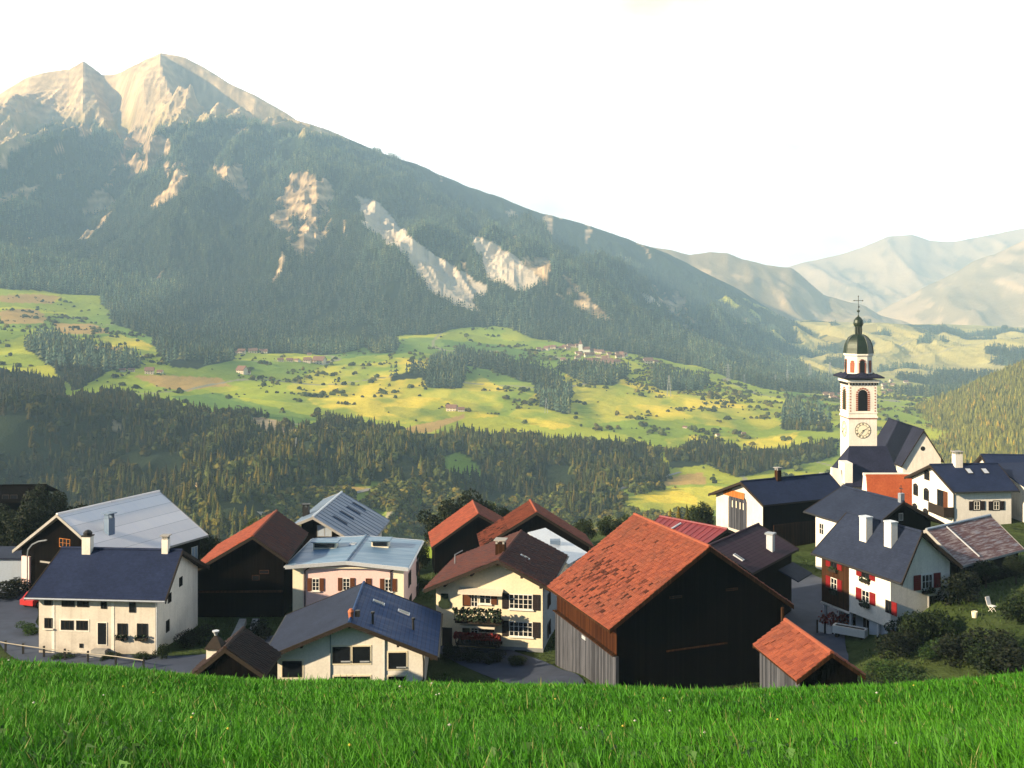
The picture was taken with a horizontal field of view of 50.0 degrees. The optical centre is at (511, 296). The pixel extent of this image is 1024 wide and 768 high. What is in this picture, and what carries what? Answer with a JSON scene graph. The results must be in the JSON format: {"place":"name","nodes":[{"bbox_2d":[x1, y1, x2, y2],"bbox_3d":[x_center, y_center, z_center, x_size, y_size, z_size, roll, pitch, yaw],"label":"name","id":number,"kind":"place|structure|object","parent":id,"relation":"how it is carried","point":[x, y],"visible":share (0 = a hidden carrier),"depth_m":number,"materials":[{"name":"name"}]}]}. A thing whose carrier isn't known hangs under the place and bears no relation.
{"place":"outdoors","nodes":[
{"label":"outdoors","id":0,"kind":"place"},
{"bbox_2d":[0,590,585,684],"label":"road","id":1,"kind":"structure","parent":0,"point":[14,611],"depth_m":89.29,"materials":[{"name":"grey asphalt"}]},
{"bbox_2d":[0,53,1023,767],"bbox_3d":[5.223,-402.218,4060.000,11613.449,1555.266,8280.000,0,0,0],"label":"ground","id":2,"kind":"structure","parent":0,"point":[158,91],"depth_m":2844.07,"materials":[{"name":"green plant"}]},
{"bbox_2d":[0,503,19,545],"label":"tree","id":3,"kind":"object","parent":2,"relation":"on","point":[3,540],"visible":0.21,"depth_m":136.31,"materials":[{"name":"green plant"}]},
{"bbox_2d":[0,546,21,588],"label":"garage","id":4,"kind":"structure","parent":2,"relation":"on","point":[10,564],"depth_m":114.85,"materials":[{"name":"grey stone"}]},
{"bbox_2d":[0,577,32,599],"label":"garden bush","id":5,"kind":"object","parent":2,"relation":"on","point":[18,583],"visible":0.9,"depth_m":112.65,"materials":[{"name":"green plant"}]},
{"bbox_2d":[14,621,38,635],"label":"garden bush","id":6,"kind":"object","parent":2,"relation":"on","point":[31,628],"visible":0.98,"depth_m":96.58,"materials":[{"name":"green plant"}]},
{"bbox_2d":[0,500,54,544],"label":"tree","id":7,"kind":"object","parent":2,"relation":"on","point":[19,530],"visible":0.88,"depth_m":130.37,"materials":[{"name":"green plant"}]},
{"bbox_2d":[0,484,58,545],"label":"chalet","id":8,"kind":"object","parent":2,"relation":"on","point":[11,495],"visible":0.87,"depth_m":150.23,"materials":[{"name":"wood"}]},
{"bbox_2d":[17,483,66,534],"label":"tree","id":9,"kind":"object","parent":2,"relation":"on","point":[50,505],"visible":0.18,"depth_m":140.59,"materials":[{"name":"green plant"}]},
{"bbox_2d":[47,489,87,510],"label":"tree","id":10,"kind":"object","parent":2,"relation":"on","point":[63,498],"visible":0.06,"depth_m":146.69,"materials":[{"name":"green plant"}]},
{"bbox_2d":[0,640,144,668],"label":"road fence","id":11,"kind":"object","parent":2,"relation":"on","point":[64,651],"visible":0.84,"depth_m":89.46,"materials":[{"name":"weathered wood"}]},
{"bbox_2d":[12,490,208,590],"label":"barn","id":12,"kind":"structure","parent":2,"relation":"on","point":[146,520],"depth_m":114.28,"materials":[{"name":"concrete"},{"name":"dark timber"},{"name":"pale zinc"}]},
{"bbox_2d":[24,530,209,657],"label":"farmhouse","id":13,"kind":"object","parent":2,"relation":"on","point":[89,596],"visible":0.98,"depth_m":91.36,"materials":[{"name":"white paint"}]},
{"bbox_2d":[59,619,74,631],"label":"window","id":14,"kind":"structure","parent":13,"relation":"in","point":[64,624],"depth_m":91.14,"materials":[{"name":"white paint"}]},
{"bbox_2d":[75,619,89,631],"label":"window","id":15,"kind":"structure","parent":13,"relation":"in","point":[81,625],"depth_m":91.03,"materials":[{"name":"black glass"}]},
{"bbox_2d":[97,622,106,644],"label":"door","id":16,"kind":"structure","parent":13,"relation":"in","point":[101,626],"depth_m":90.90,"materials":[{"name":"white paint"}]},
{"bbox_2d":[115,623,127,640],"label":"window","id":17,"kind":"structure","parent":13,"relation":"in","point":[121,627],"depth_m":90.72,"materials":[{"name":"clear glass"}]},
{"bbox_2d":[134,623,147,641],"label":"window","id":18,"kind":"structure","parent":13,"relation":"in","point":[142,629],"depth_m":90.59,"materials":[{"name":"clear glass"}]},
{"bbox_2d":[152,643,168,658],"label":"garden bush","id":19,"kind":"object","parent":2,"relation":"on","point":[162,650],"visible":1,"depth_m":89.17,"materials":[{"name":"green plant"}]},
{"bbox_2d":[173,624,215,648],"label":"garden bush","id":20,"kind":"object","parent":2,"relation":"on","point":[191,636],"visible":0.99,"depth_m":92.92,"materials":[{"name":"green plant"}]},
{"bbox_2d":[200,531,212,559],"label":"tree","id":21,"kind":"object","parent":2,"relation":"on","point":[204,541],"visible":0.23,"depth_m":125.97,"materials":[{"name":"green plant"}]},
{"bbox_2d":[202,536,221,555],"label":"tree","id":22,"kind":"object","parent":2,"relation":"on","point":[209,547],"visible":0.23,"depth_m":121.46,"materials":[{"name":"green plant"}]},
{"bbox_2d":[190,626,281,678],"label":"hut","id":23,"kind":"object","parent":2,"relation":"on","point":[242,651],"visible":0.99,"depth_m":72.70,"materials":[{"name":"wood"}]},
{"bbox_2d":[198,509,308,616],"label":"barn","id":24,"kind":"structure","parent":2,"relation":"on","point":[247,574],"depth_m":102.64,"materials":[{"name":"brown wood"}]},
{"bbox_2d":[247,618,272,640],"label":"garden bush","id":25,"kind":"object","parent":2,"relation":"on","point":[264,629],"visible":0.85,"depth_m":95.94,"materials":[{"name":"green plant"}]},
{"bbox_2d":[295,491,389,547],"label":"house","id":26,"kind":"structure","parent":2,"relation":"on","point":[340,514],"depth_m":129.46,"materials":[{"name":"white paint"}]},
{"bbox_2d":[317,525,331,536],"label":"window","id":27,"kind":"structure","parent":26,"relation":"in","point":[322,531],"depth_m":124.70,"materials":[{"name":"glass"}]},
{"bbox_2d":[284,534,423,610],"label":"pink house","id":28,"kind":"structure","parent":2,"relation":"on","point":[325,567],"depth_m":103.06,"materials":[{"name":"paint"}]},
{"bbox_2d":[307,578,323,591],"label":"window","id":29,"kind":"structure","parent":28,"relation":"in","point":[312,583],"depth_m":102.97,"materials":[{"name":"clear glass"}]},
{"bbox_2d":[338,578,354,590],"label":"window","id":30,"kind":"structure","parent":28,"relation":"in","point":[348,583],"depth_m":102.85,"materials":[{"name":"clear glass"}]},
{"bbox_2d":[380,579,396,592],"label":"window","id":31,"kind":"structure","parent":28,"relation":"in","point":[387,581],"depth_m":102.70,"materials":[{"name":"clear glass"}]},
{"bbox_2d":[269,581,442,682],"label":"house","id":32,"kind":"structure","parent":2,"relation":"on","point":[363,629],"depth_m":81.46,"materials":[{"name":"tile"}]},
{"bbox_2d":[281,659,303,678],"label":"window","id":33,"kind":"structure","parent":32,"relation":"in","point":[290,668],"depth_m":81.10,"materials":[{"name":"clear glass"}]},
{"bbox_2d":[331,645,351,664],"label":"window","id":34,"kind":"structure","parent":32,"relation":"in","point":[339,653],"depth_m":81.24,"materials":[{"name":"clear glass"}]},
{"bbox_2d":[351,645,370,664],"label":"window","id":35,"kind":"structure","parent":32,"relation":"in","point":[359,652],"depth_m":81.30,"materials":[{"name":"black glass"}]},
{"bbox_2d":[387,651,407,670],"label":"window","id":36,"kind":"structure","parent":32,"relation":"in","point":[395,659],"depth_m":81.40,"materials":[{"name":"clear glass"}]},
{"bbox_2d":[0,359,837,542],"bbox_3d":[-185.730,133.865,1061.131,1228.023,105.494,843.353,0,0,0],"label":"forest","id":37,"kind":"object","parent":2,"relation":"on","point":[761,464],"visible":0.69,"depth_m":1045.61,"materials":[{"name":"green plant"}]},
{"bbox_2d":[417,539,430,576],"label":"tree","id":38,"kind":"object","parent":2,"relation":"on","point":[422,557],"visible":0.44,"depth_m":121.89,"materials":[{"name":"green plant"}]},
{"bbox_2d":[416,498,460,543],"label":"tree","id":39,"kind":"object","parent":2,"relation":"on","point":[436,519],"visible":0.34,"depth_m":146.67,"materials":[{"name":"green plant"}]},
{"bbox_2d":[440,642,455,661],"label":"garden bush","id":40,"kind":"object","parent":2,"relation":"on","point":[448,653],"visible":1,"depth_m":90.02,"materials":[{"name":"green plant"}]},
{"bbox_2d":[428,500,502,573],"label":"barn","id":41,"kind":"structure","parent":2,"relation":"on","point":[450,537],"depth_m":127.18,"materials":[{"name":"red ceramic"}]},
{"bbox_2d":[450,645,481,661],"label":"garden bush","id":42,"kind":"object","parent":2,"relation":"on","point":[466,655],"visible":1,"depth_m":89.70,"materials":[{"name":"green plant"}]},
{"bbox_2d":[441,488,493,512],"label":"tree","id":43,"kind":"object","parent":2,"relation":"on","point":[467,498],"visible":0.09,"depth_m":150.62,"materials":[{"name":"green plant"}]},
{"bbox_2d":[259,475,690,546],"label":"scrub","id":44,"kind":"object","parent":2,"relation":"on","point":[398,497],"visible":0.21,"depth_m":869.33,"materials":[{"name":"leaves"},{"name":"foliage"}]},
{"bbox_2d":[0,294,952,517],"bbox_3d":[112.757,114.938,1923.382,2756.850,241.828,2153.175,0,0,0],"label":"field bushes","id":45,"kind":"object","parent":2,"relation":"on","point":[530,401],"visible":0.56,"depth_m":1774.65,"materials":[{"name":"green plant"}]},
{"bbox_2d":[475,650,507,664],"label":"garden bush","id":46,"kind":"object","parent":2,"relation":"on","point":[494,657],"visible":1,"depth_m":89.37,"materials":[{"name":"green plant"}]},
{"bbox_2d":[422,529,568,652],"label":"house","id":47,"kind":"structure","parent":2,"relation":"on","point":[495,594],"depth_m":92.88,"materials":[{"name":"beige paint"}]},
{"bbox_2d":[442,627,451,645],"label":"door","id":48,"kind":"structure","parent":47,"relation":"in","point":[446,632],"depth_m":93.64,"materials":[{"name":"black wood"}]},
{"bbox_2d":[478,595,496,605],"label":"window","id":49,"kind":"structure","parent":47,"relation":"in","point":[483,600],"depth_m":92.98,"materials":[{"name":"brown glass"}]},
{"bbox_2d":[502,593,539,610],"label":"window","id":50,"kind":"structure","parent":47,"relation":"in","point":[517,602],"depth_m":92.49,"materials":[{"name":"white glass"}]},
{"bbox_2d":[502,620,539,638],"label":"window","id":51,"kind":"structure","parent":47,"relation":"in","point":[512,629],"depth_m":92.49,"materials":[{"name":"white glass"}]},
{"bbox_2d":[483,500,511,516],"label":"tree","id":52,"kind":"object","parent":2,"relation":"on","point":[503,512],"visible":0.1,"depth_m":155.69,"materials":[{"name":"green plant"}]},
{"bbox_2d":[0,714,1022,767],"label":"meadow weeds","id":53,"kind":"object","parent":2,"relation":"on","point":[479,748],"visible":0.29,"depth_m":10.11,"materials":[{"name":"green plant"}]},
{"bbox_2d":[0,112,1023,425],"bbox_3d":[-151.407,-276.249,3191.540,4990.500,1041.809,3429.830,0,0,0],"label":"forest","id":54,"kind":"object","parent":2,"relation":"on","point":[176,334],"visible":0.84,"depth_m":3007.49,"materials":[{"name":"green plant"}]},
{"bbox_2d":[0,656,1023,767],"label":"grass","id":55,"kind":"structure","parent":2,"relation":"on","point":[408,716],"depth_m":14.70,"materials":[{"name":"green plant"}]},
{"bbox_2d":[506,655,527,665],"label":"garden bush","id":56,"kind":"object","parent":2,"relation":"on","point":[515,660],"visible":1,"depth_m":88.78,"materials":[{"name":"green plant"}]},
{"bbox_2d":[477,499,593,551],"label":"barn","id":57,"kind":"structure","parent":2,"relation":"on","point":[530,515],"depth_m":117.39,"materials":[{"name":"red tile"}]},
{"bbox_2d":[528,528,586,575],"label":"shed","id":58,"kind":"structure","parent":2,"relation":"on","point":[575,553],"depth_m":107.37,"materials":[{"name":"metal"}]},
{"bbox_2d":[572,518,596,539],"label":"tree","id":59,"kind":"object","parent":2,"relation":"on","point":[585,527],"visible":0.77,"depth_m":141.66,"materials":[{"name":"green plant"}]},
{"bbox_2d":[169,541,1023,689],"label":"yard grass","id":60,"kind":"structure","parent":2,"relation":"on","point":[979,601],"depth_m":92.32,"materials":[{"name":"green plant"}]},
{"bbox_2d":[596,515,622,536],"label":"tree","id":61,"kind":"object","parent":2,"relation":"on","point":[606,527],"visible":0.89,"depth_m":145.37,"materials":[{"name":"green plant"}]},
{"bbox_2d":[547,513,793,689],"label":"barn","id":62,"kind":"structure","parent":2,"relation":"on","point":[645,600],"depth_m":80.89,"materials":[{"name":"brown wood"}]},
{"bbox_2d":[654,515,734,543],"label":"shed","id":63,"kind":"structure","parent":2,"relation":"on","point":[706,533],"depth_m":116.10,"materials":[{"name":"metal"}]},
{"bbox_2d":[689,501,714,524],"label":"tree","id":64,"kind":"object","parent":2,"relation":"on","point":[703,512],"visible":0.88,"depth_m":159.53,"materials":[{"name":"green plant"}]},
{"bbox_2d":[709,523,811,615],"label":"barn","id":65,"kind":"structure","parent":2,"relation":"on","point":[761,553],"depth_m":102.20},
{"bbox_2d":[708,467,840,545],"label":"stable","id":66,"kind":"structure","parent":2,"relation":"on","point":[778,504],"depth_m":136.55,"materials":[{"name":"paint"}]},
{"bbox_2d":[753,618,865,688],"bbox_3d":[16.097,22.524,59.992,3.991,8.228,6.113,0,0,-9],"label":"hut","id":67,"kind":"object","parent":2,"relation":"on","point":[792,653],"visible":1,"depth_m":58.63,"materials":[{"name":"orange tile"}]},
{"bbox_2d":[784,574,847,661],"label":"lane","id":68,"kind":"structure","parent":2,"relation":"on","point":[804,613],"depth_m":104.78,"materials":[{"name":"grey asphalt"}]},
{"bbox_2d":[832,623,867,639],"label":"planter","id":69,"kind":"object","parent":68,"relation":"on","point":[838,629],"visible":0.89,"depth_m":94.09,"materials":[{"name":"grey concrete"}]},
{"bbox_2d":[816,620,834,633],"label":"terrace fence","id":70,"kind":"object","parent":2,"relation":"on","point":[824,628],"visible":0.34,"depth_m":98.17,"materials":[{"name":"grey wood"}]},
{"bbox_2d":[818,610,853,625],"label":"geraniums","id":71,"kind":"object","parent":2,"relation":"on","point":[834,616],"visible":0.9,"depth_m":98.25,"materials":[{"name":"red plant"}]},
{"bbox_2d":[858,671,880,685],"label":"garden bush","id":72,"kind":"object","parent":2,"relation":"on","point":[868,676],"visible":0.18,"depth_m":79.44,"materials":[{"name":"green plant"}]},
{"bbox_2d":[803,485,944,569],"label":"house","id":73,"kind":"structure","parent":2,"relation":"on","point":[830,510],"depth_m":120.66,"materials":[{"name":"white paint"}]},
{"bbox_2d":[810,510,962,635],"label":"house","id":74,"kind":"structure","parent":2,"relation":"on","point":[877,574],"depth_m":93.56,"materials":[{"name":"white paint"}]},
{"bbox_2d":[826,575,841,594],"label":"window","id":75,"kind":"structure","parent":74,"relation":"in","point":[833,584],"depth_m":97.68,"materials":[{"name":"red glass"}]},
{"bbox_2d":[856,570,874,583],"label":"window","id":76,"kind":"structure","parent":74,"relation":"in","point":[869,577],"depth_m":93.93,"materials":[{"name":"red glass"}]},
{"bbox_2d":[856,587,874,608],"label":"window","id":77,"kind":"structure","parent":74,"relation":"in","point":[864,596],"depth_m":93.97,"materials":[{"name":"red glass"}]},
{"bbox_2d":[885,599,896,616],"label":"window","id":78,"kind":"structure","parent":74,"relation":"in","point":[890,607],"depth_m":91.10,"materials":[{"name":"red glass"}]},
{"bbox_2d":[914,572,940,593],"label":"window","id":79,"kind":"structure","parent":74,"relation":"in","point":[925,581],"depth_m":92.71,"materials":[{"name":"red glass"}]},
{"bbox_2d":[830,296,943,489],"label":"church","id":80,"kind":"structure","parent":2,"relation":"on","point":[895,446],"depth_m":181.07,"materials":[{"name":"white paint"}]},
{"bbox_2d":[862,473,911,504],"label":"annexe","id":81,"kind":"structure","parent":2,"relation":"on","point":[888,484],"depth_m":155.89,"materials":[{"name":"red paint"}]},
{"bbox_2d":[864,659,911,681],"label":"garden bush","id":82,"kind":"object","parent":2,"relation":"on","point":[882,669],"visible":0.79,"depth_m":81.86,"materials":[{"name":"green plant"}]},
{"bbox_2d":[872,628,920,658],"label":"garden bush","id":83,"kind":"object","parent":2,"relation":"on","point":[904,640],"visible":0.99,"depth_m":84.96,"materials":[{"name":"green plant"}]},
{"bbox_2d":[884,609,931,644],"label":"garden bush","id":84,"kind":"object","parent":2,"relation":"on","point":[906,621],"visible":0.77,"depth_m":87.29,"materials":[{"name":"green plant"}]},
{"bbox_2d":[881,671,936,683],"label":"garden bush","id":85,"kind":"object","parent":2,"relation":"on","point":[897,679],"visible":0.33,"depth_m":79.51,"materials":[{"name":"green plant"}]},
{"bbox_2d":[918,637,948,659],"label":"garden bush","id":86,"kind":"object","parent":2,"relation":"on","point":[930,651],"visible":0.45,"depth_m":83.06,"materials":[{"name":"green plant"}]},
{"bbox_2d":[913,608,956,640],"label":"garden bush","id":87,"kind":"object","parent":2,"relation":"on","point":[939,617],"visible":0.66,"depth_m":87.45,"materials":[{"name":"green plant"}]},
{"bbox_2d":[935,620,963,634],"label":"garden bush","id":88,"kind":"object","parent":2,"relation":"on","point":[958,629],"visible":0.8,"depth_m":87.54,"materials":[{"name":"green plant"}]},
{"bbox_2d":[935,568,981,605],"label":"garden bush","id":89,"kind":"object","parent":2,"relation":"on","point":[963,585],"visible":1,"depth_m":91.99,"materials":[{"name":"green plant"}]},
{"bbox_2d":[904,450,1019,523],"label":"house","id":90,"kind":"structure","parent":2,"relation":"on","point":[957,489],"depth_m":138.55,"materials":[{"name":"white paint"}]},
{"bbox_2d":[937,489,947,507],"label":"balcony door","id":91,"kind":"structure","parent":90,"relation":"in","point":[942,496],"depth_m":139.38,"materials":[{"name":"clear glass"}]},
{"bbox_2d":[969,500,984,510],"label":"window","id":92,"kind":"structure","parent":90,"relation":"in","point":[975,505],"depth_m":137.22,"materials":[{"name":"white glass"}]},
{"bbox_2d":[989,500,1004,510],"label":"window","id":93,"kind":"structure","parent":90,"relation":"in","point":[995,505],"depth_m":137.52,"materials":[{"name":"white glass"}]},
{"bbox_2d":[931,627,995,667],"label":"garden bush","id":94,"kind":"object","parent":2,"relation":"on","point":[952,644],"visible":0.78,"depth_m":81.54,"materials":[{"name":"green plant"}]},
{"bbox_2d":[923,514,1023,585],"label":"shed","id":95,"kind":"structure","parent":2,"relation":"on","point":[967,543],"depth_m":104.14,"materials":[{"name":"dark tile"},{"name":"clay roof tiles"}]},
{"bbox_2d":[959,636,1010,673],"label":"garden bush","id":96,"kind":"object","parent":2,"relation":"on","point":[978,658],"visible":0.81,"depth_m":79.57,"materials":[{"name":"green plant"}]},
{"bbox_2d":[969,559,1002,587],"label":"tree","id":97,"kind":"object","parent":2,"relation":"on","point":[987,569],"visible":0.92,"depth_m":99.72,"materials":[{"name":"green plant"}]},
{"bbox_2d":[973,453,1023,462],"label":"house","id":98,"kind":"structure","parent":2,"relation":"on","point":[999,458],"depth_m":159.52,"materials":[{"name":"white paint"}]},
{"bbox_2d":[981,628,1023,674],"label":"garden bush","id":99,"kind":"object","parent":2,"relation":"on","point":[1014,658],"visible":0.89,"depth_m":78.33,"materials":[{"name":"green plant"}]},
{"bbox_2d":[999,462,1023,521],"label":"annexe","id":100,"kind":"structure","parent":2,"relation":"on","point":[1014,472],"depth_m":140.68,"materials":[{"name":"white paint"}]},
{"bbox_2d":[1000,588,1023,621],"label":"garden bush","id":101,"kind":"object","parent":2,"relation":"on","point":[1014,607],"visible":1,"depth_m":85.61,"materials":[{"name":"green plant"}]},
{"bbox_2d":[1001,554,1023,583],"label":"tree","id":102,"kind":"object","parent":2,"relation":"on","point":[1011,566],"visible":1,"depth_m":98.57,"materials":[{"name":"green plant"}]},
{"bbox_2d":[0,0,1023,266],"label":"sky","id":103,"kind":"structure","parent":0,"point":[779,133],"materials":[{"name":"white"}]},
{"bbox_2d":[652,247,909,323],"bbox_3d":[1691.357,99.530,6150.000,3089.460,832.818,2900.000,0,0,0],"label":"mountain","id":104,"kind":"structure","parent":0,"point":[788,293],"depth_m":6044.81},
{"bbox_2d":[819,324,934,352],"bbox_3d":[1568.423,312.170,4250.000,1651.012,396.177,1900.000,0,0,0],"label":"hill","id":105,"kind":"structure","parent":0,"point":[869,328],"depth_m":4509.68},
{"bbox_2d":[787,228,1023,312],"bbox_3d":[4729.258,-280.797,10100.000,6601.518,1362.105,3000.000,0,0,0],"label":"mountain","id":106,"kind":"structure","parent":0,"point":[879,275],"depth_m":9984.22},
{"bbox_2d":[876,241,1023,326],"bbox_3d":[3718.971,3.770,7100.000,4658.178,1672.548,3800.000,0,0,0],"label":"mountain","id":107,"kind":"structure","parent":0,"point":[987,291],"depth_m":7022.53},
{"bbox_2d":[924,366,1023,462],"bbox_3d":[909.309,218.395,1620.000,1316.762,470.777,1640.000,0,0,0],"label":"hillside","id":108,"kind":"structure","parent":0,"point":[1022,435],"depth_m":1418.65,"materials":[{"name":"green plant"}]},
{"bbox_2d":[915,359,1023,462],"bbox_3d":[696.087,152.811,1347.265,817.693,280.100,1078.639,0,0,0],"label":"forest","id":109,"kind":"object","parent":108,"relation":"on","point":[960,414],"visible":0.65,"depth_m":1529.34,"materials":[{"name":"green plant"}]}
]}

